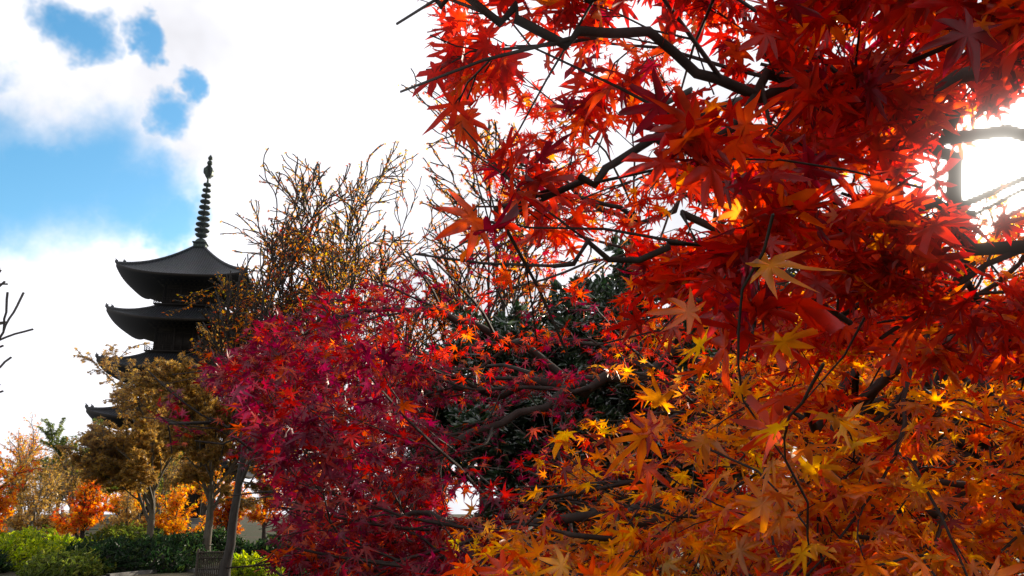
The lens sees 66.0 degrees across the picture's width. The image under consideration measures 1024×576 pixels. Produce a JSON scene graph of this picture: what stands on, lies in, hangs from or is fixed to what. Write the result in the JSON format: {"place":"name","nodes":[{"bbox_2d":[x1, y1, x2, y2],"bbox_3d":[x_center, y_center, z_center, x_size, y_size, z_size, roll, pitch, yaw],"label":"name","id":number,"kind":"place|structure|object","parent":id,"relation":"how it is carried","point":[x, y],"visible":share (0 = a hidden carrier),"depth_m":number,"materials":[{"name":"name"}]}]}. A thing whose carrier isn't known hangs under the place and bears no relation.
{"place":"outdoors","nodes":[
{"label":"outdoors","id":0,"kind":"place"},
{"bbox_2d":[0,514,1023,575],"bbox_3d":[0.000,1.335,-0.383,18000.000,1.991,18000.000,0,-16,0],"label":"ground","id":1,"kind":"structure","parent":0,"point":[251,531],"depth_m":51.94,"materials":[{"name":"grey"}]},
{"bbox_2d":[0,549,15,572],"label":"shrub","id":2,"kind":"object","parent":1,"relation":"on","point":[5,566],"visible":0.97,"depth_m":21.43,"materials":[{"name":"green plant"}]},
{"bbox_2d":[0,270,33,392],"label":"branches","id":3,"kind":"object","parent":1,"relation":"on","point":[4,322],"visible":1,"depth_m":9.26,"materials":[{"name":"black plant"}]},
{"bbox_2d":[0,451,43,532],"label":"garden tree","id":4,"kind":"object","parent":1,"relation":"on","point":[6,502],"visible":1,"depth_m":27.84,"materials":[{"name":"orange plant"}]},
{"bbox_2d":[0,412,52,518],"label":"garden tree","id":5,"kind":"object","parent":1,"relation":"on","point":[23,445],"visible":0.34,"depth_m":59.30,"materials":[{"name":"orange plant"}]},
{"bbox_2d":[0,524,70,562],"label":"shrub","id":6,"kind":"object","parent":1,"relation":"on","point":[10,543],"visible":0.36,"depth_m":23.50,"materials":[{"name":"green plant"}]},
{"bbox_2d":[0,469,73,536],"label":"garden tree","id":7,"kind":"object","parent":1,"relation":"on","point":[36,504],"visible":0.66,"depth_m":33.26,"materials":[{"name":"orange plant"}]},
{"bbox_2d":[0,436,76,535],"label":"garden tree","id":8,"kind":"object","parent":1,"relation":"on","point":[30,484],"visible":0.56,"depth_m":36.63,"materials":[{"name":"orange plant"}]},
{"bbox_2d":[9,532,73,570],"bbox_3d":[-13.405,7.751,22.837,2.405,1.313,2.186,0,-16,0],"label":"shrub","id":9,"kind":"object","parent":1,"relation":"on","point":[26,553],"visible":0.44,"depth_m":22.43,"materials":[{"name":"green plant"}]},
{"bbox_2d":[15,544,117,575],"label":"shrub","id":10,"kind":"object","parent":1,"relation":"on","point":[76,562],"visible":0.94,"depth_m":19.95,"materials":[{"name":"green plant"}]},
{"bbox_2d":[32,437,106,536],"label":"garden tree","id":11,"kind":"object","parent":1,"relation":"on","point":[68,480],"visible":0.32,"depth_m":44.06,"materials":[{"name":"brown plant"}]},
{"bbox_2d":[60,534,80,543],"bbox_3d":[-14.780,8.681,25.789,2.270,1.269,2.151,0,-16,0],"label":"shrub","id":12,"kind":"object","parent":1,"relation":"on","point":[75,540],"visible":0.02,"depth_m":26.10,"materials":[{"name":"green plant"}]},
{"bbox_2d":[30,417,119,525],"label":"garden tree","id":13,"kind":"object","parent":1,"relation":"on","point":[50,435],"visible":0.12,"depth_m":53.23,"materials":[{"name":"plant"}]},
{"bbox_2d":[48,479,114,538],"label":"garden tree","id":14,"kind":"object","parent":1,"relation":"on","point":[87,511],"visible":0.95,"depth_m":30.50,"materials":[{"name":"orange plant"}]},
{"bbox_2d":[60,533,128,552],"bbox_3d":[-11.831,7.850,23.117,3.015,1.278,2.606,0,-16,0],"label":"shrub","id":15,"kind":"object","parent":1,"relation":"on","point":[81,545],"visible":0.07,"depth_m":22.75,"materials":[{"name":"green plant"}]},
{"bbox_2d":[96,490,148,531],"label":"garden tree","id":16,"kind":"object","parent":1,"relation":"on","point":[126,515],"visible":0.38,"depth_m":32.96,"materials":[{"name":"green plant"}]},
{"bbox_2d":[55,341,190,536],"bbox_3d":[-14.577,6.347,30.332,4.892,8.236,5.794,0,-16,0],"label":"tree","id":17,"kind":"object","parent":1,"relation":"on","point":[123,460],"visible":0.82,"depth_m":29.27,"materials":[{"name":"brown plant"}]},
{"bbox_2d":[87,520,162,542],"bbox_3d":[-15.209,10.005,31.026,4.019,1.670,2.992,0,-16,0],"label":"shrub","id":18,"kind":"object","parent":1,"relation":"on","point":[130,532],"visible":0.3,"depth_m":30.84,"materials":[{"name":"green plant"}]},
{"bbox_2d":[80,418,178,522],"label":"garden tree","id":19,"kind":"object","parent":1,"relation":"on","point":[95,419],"depth_m":59.55,"materials":[{"name":"brown plant"}]},
{"bbox_2d":[105,456,161,518],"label":"garden tree","id":20,"kind":"object","parent":1,"relation":"on","point":[113,500],"visible":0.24,"depth_m":40.28,"materials":[{"name":"orange plant"}]},
{"bbox_2d":[88,534,202,573],"bbox_3d":[-10.111,7.425,21.704,3.254,1.280,2.982,0,-16,0],"label":"shrub","id":21,"kind":"object","parent":1,"relation":"on","point":[152,553],"visible":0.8,"depth_m":21.02,"materials":[{"name":"green plant"}]},
{"bbox_2d":[117,451,201,519],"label":"garden tree","id":22,"kind":"object","parent":1,"relation":"on","point":[138,514],"visible":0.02,"depth_m":64.09,"materials":[{"name":"brown plant"}]},
{"bbox_2d":[138,446,195,526],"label":"garden tree","id":23,"kind":"object","parent":1,"relation":"on","point":[171,476],"visible":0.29,"depth_m":49.74,"materials":[{"name":"plant"}]},
{"bbox_2d":[85,155,253,525],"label":"pagoda","id":24,"kind":"object","parent":1,"relation":"on","point":[165,281],"visible":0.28,"depth_m":110.80,"materials":[{"name":"wood"}]},
{"bbox_2d":[145,519,199,534],"bbox_3d":[-16.077,11.756,36.975,4.190,2.006,3.194,0,-16,0],"label":"shrub","id":25,"kind":"object","parent":1,"relation":"on","point":[157,529],"visible":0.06,"depth_m":36.68,"materials":[{"name":"green plant"}]},
{"bbox_2d":[144,483,204,536],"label":"garden tree","id":26,"kind":"object","parent":1,"relation":"on","point":[175,505],"visible":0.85,"depth_m":33.39,"materials":[{"name":"orange plant"}]},
{"bbox_2d":[148,530,218,563],"bbox_3d":[-11.270,8.797,26.345,2.780,1.332,2.377,0,-16,0],"label":"shrub","id":27,"kind":"object","parent":1,"relation":"on","point":[193,543],"visible":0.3,"depth_m":26.31,"materials":[{"name":"green plant"}]},
{"bbox_2d":[179,452,224,526],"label":"garden tree","id":28,"kind":"object","parent":1,"relation":"on","point":[198,487],"visible":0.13,"depth_m":57.53,"materials":[{"name":"orange plant"}]},
{"bbox_2d":[106,566,305,575],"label":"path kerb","id":29,"kind":"structure","parent":1,"relation":"on","point":[132,573],"depth_m":20.23,"materials":[{"name":"grey stone"}]},
{"bbox_2d":[194,549,223,575],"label":"bamboo fence panel","id":30,"kind":"object","parent":1,"relation":"on","point":[207,570],"visible":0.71,"depth_m":19.08,"materials":[{"name":"wood"}]},
{"bbox_2d":[110,322,311,556],"bbox_3d":[-10.233,5.527,27.955,5.694,8.388,7.116,0,-16,0],"label":"tree","id":31,"kind":"object","parent":1,"relation":"on","point":[205,457],"visible":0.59,"depth_m":26.47,"materials":[{"name":"brown plant"}]},
{"bbox_2d":[179,524,248,559],"bbox_3d":[-11.468,9.956,30.522,3.477,1.606,2.890,0,-16,0],"label":"shrub","id":32,"kind":"object","parent":1,"relation":"on","point":[219,538],"visible":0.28,"depth_m":30.02,"materials":[{"name":"green plant"}]},
{"bbox_2d":[198,476,251,534],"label":"garden tree","id":33,"kind":"object","parent":1,"relation":"on","point":[222,513],"visible":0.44,"depth_m":32.84,"materials":[{"name":"orange plant"}]},
{"bbox_2d":[231,550,285,575],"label":"shrub","id":34,"kind":"object","parent":1,"relation":"on","point":[244,558],"visible":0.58,"depth_m":19.94,"materials":[{"name":"green plant"}]},
{"bbox_2d":[244,470,288,540],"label":"garden tree","id":35,"kind":"object","parent":1,"relation":"on","point":[259,514],"visible":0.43,"depth_m":40.12,"materials":[{"name":"orange plant"}]},
{"bbox_2d":[182,148,362,575],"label":"bare maple","id":36,"kind":"object","parent":1,"relation":"on","point":[293,257],"visible":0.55,"depth_m":19.06,"materials":[{"name":"brown plant"}]},
{"bbox_2d":[241,531,308,575],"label":"shrub","id":37,"kind":"object","parent":1,"relation":"on","point":[260,544],"visible":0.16,"depth_m":21.57,"materials":[{"name":"green plant"}]},
{"bbox_2d":[161,140,418,563],"bbox_3d":[-5.045,1.516,20.773,6.106,12.150,6.442,-13,-21,38],"label":"bare maple","id":38,"kind":"object","parent":1,"relation":"on","point":[342,275],"visible":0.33,"depth_m":21.32,"materials":[{"name":"brown plant"}]},
{"bbox_2d":[241,153,471,546],"bbox_3d":[-4.464,1.752,23.535,7.077,13.146,7.369,0,-16,0],"label":"bare maple","id":39,"kind":"object","parent":1,"relation":"on","point":[372,253],"visible":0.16,"depth_m":24.60,"materials":[{"name":"brown plant"}]},
{"bbox_2d":[359,435,449,508],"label":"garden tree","id":40,"kind":"object","parent":1,"relation":"on","point":[389,468],"visible":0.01,"depth_m":29.37,"materials":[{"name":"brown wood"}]},
{"bbox_2d":[374,448,457,517],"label":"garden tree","id":41,"kind":"object","parent":1,"relation":"on","point":[425,506],"visible":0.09,"depth_m":14.08,"materials":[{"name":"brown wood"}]},
{"bbox_2d":[337,68,624,529],"bbox_3d":[-0.232,0.808,17.110,5.878,11.649,6.636,-14,-21,41],"label":"bare maple","id":42,"kind":"object","parent":1,"relation":"on","point":[502,297],"visible":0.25,"depth_m":16.82,"materials":[{"name":"brown plant"}]},
{"bbox_2d":[383,292,667,566],"bbox_3d":[0.239,2.340,10.543,3.149,4.973,6.068,-11,-19,34],"label":"tree","id":43,"kind":"object","parent":1,"relation":"on","point":[516,443],"visible":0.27,"depth_m":9.07,"materials":[{"name":"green plant"}]},
{"bbox_2d":[143,0,1023,575],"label":"maple","id":44,"kind":"object","parent":1,"relation":"on","point":[353,526],"visible":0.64,"depth_m":2.86,"materials":[{"name":"red plant"}]},
{"bbox_2d":[396,0,1023,399],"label":"maple sprays","id":45,"kind":"object","parent":44,"relation":"attached to","point":[788,170],"visible":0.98,"depth_m":1.16,"materials":[{"name":"red plant"}]},
{"bbox_2d":[414,172,1023,575],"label":"low maple boughs","id":46,"kind":"object","parent":44,"relation":"attached to","point":[825,515],"visible":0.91,"depth_m":1.78,"materials":[{"name":"orange plant"}]},
{"bbox_2d":[483,232,743,566],"bbox_3d":[1.269,1.956,9.801,3.202,5.211,5.200,-4,-16,13],"label":"tree","id":47,"kind":"object","parent":1,"relation":"on","point":[619,405],"visible":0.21,"depth_m":8.69,"materials":[{"name":"green plant"}]},
{"bbox_2d":[626,268,798,574],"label":"tree","id":48,"kind":"object","parent":1,"relation":"on","point":[734,476],"depth_m":10.50,"materials":[{"name":"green plant"}]},
{"bbox_2d":[683,448,789,574],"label":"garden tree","id":49,"kind":"object","parent":1,"relation":"on","point":[690,561],"depth_m":11.94,"materials":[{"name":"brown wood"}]},
{"bbox_2d":[697,296,874,478],"bbox_3d":[3.866,1.995,9.316,3.836,4.957,2.328,14,-21,-40],"label":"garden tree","id":50,"kind":"object","parent":1,"relation":"on","point":[768,370],"visible":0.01,"depth_m":9.33,"materials":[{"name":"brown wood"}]},
{"bbox_2d":[790,273,1001,318],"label":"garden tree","id":51,"kind":"object","parent":1,"relation":"on","point":[988,295],"depth_m":13.69,"materials":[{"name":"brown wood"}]},
{"bbox_2d":[788,301,1023,554],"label":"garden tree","id":52,"kind":"object","parent":1,"relation":"on","point":[1010,512],"visible":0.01,"depth_m":6.54,"materials":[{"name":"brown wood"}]},
{"bbox_2d":[873,339,1023,575],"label":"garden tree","id":53,"kind":"object","parent":1,"relation":"on","point":[934,374],"visible":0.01,"depth_m":8.37,"materials":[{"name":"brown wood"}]},
{"bbox_2d":[875,164,1022,419],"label":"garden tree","id":54,"kind":"object","parent":1,"relation":"on","point":[978,264],"visible":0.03,"depth_m":16.94,"materials":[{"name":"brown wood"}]},
{"bbox_2d":[0,0,1023,513],"label":"sky","id":55,"kind":"structure","parent":0,"point":[113,113],"materials":[{"name":"white"}]}
]}

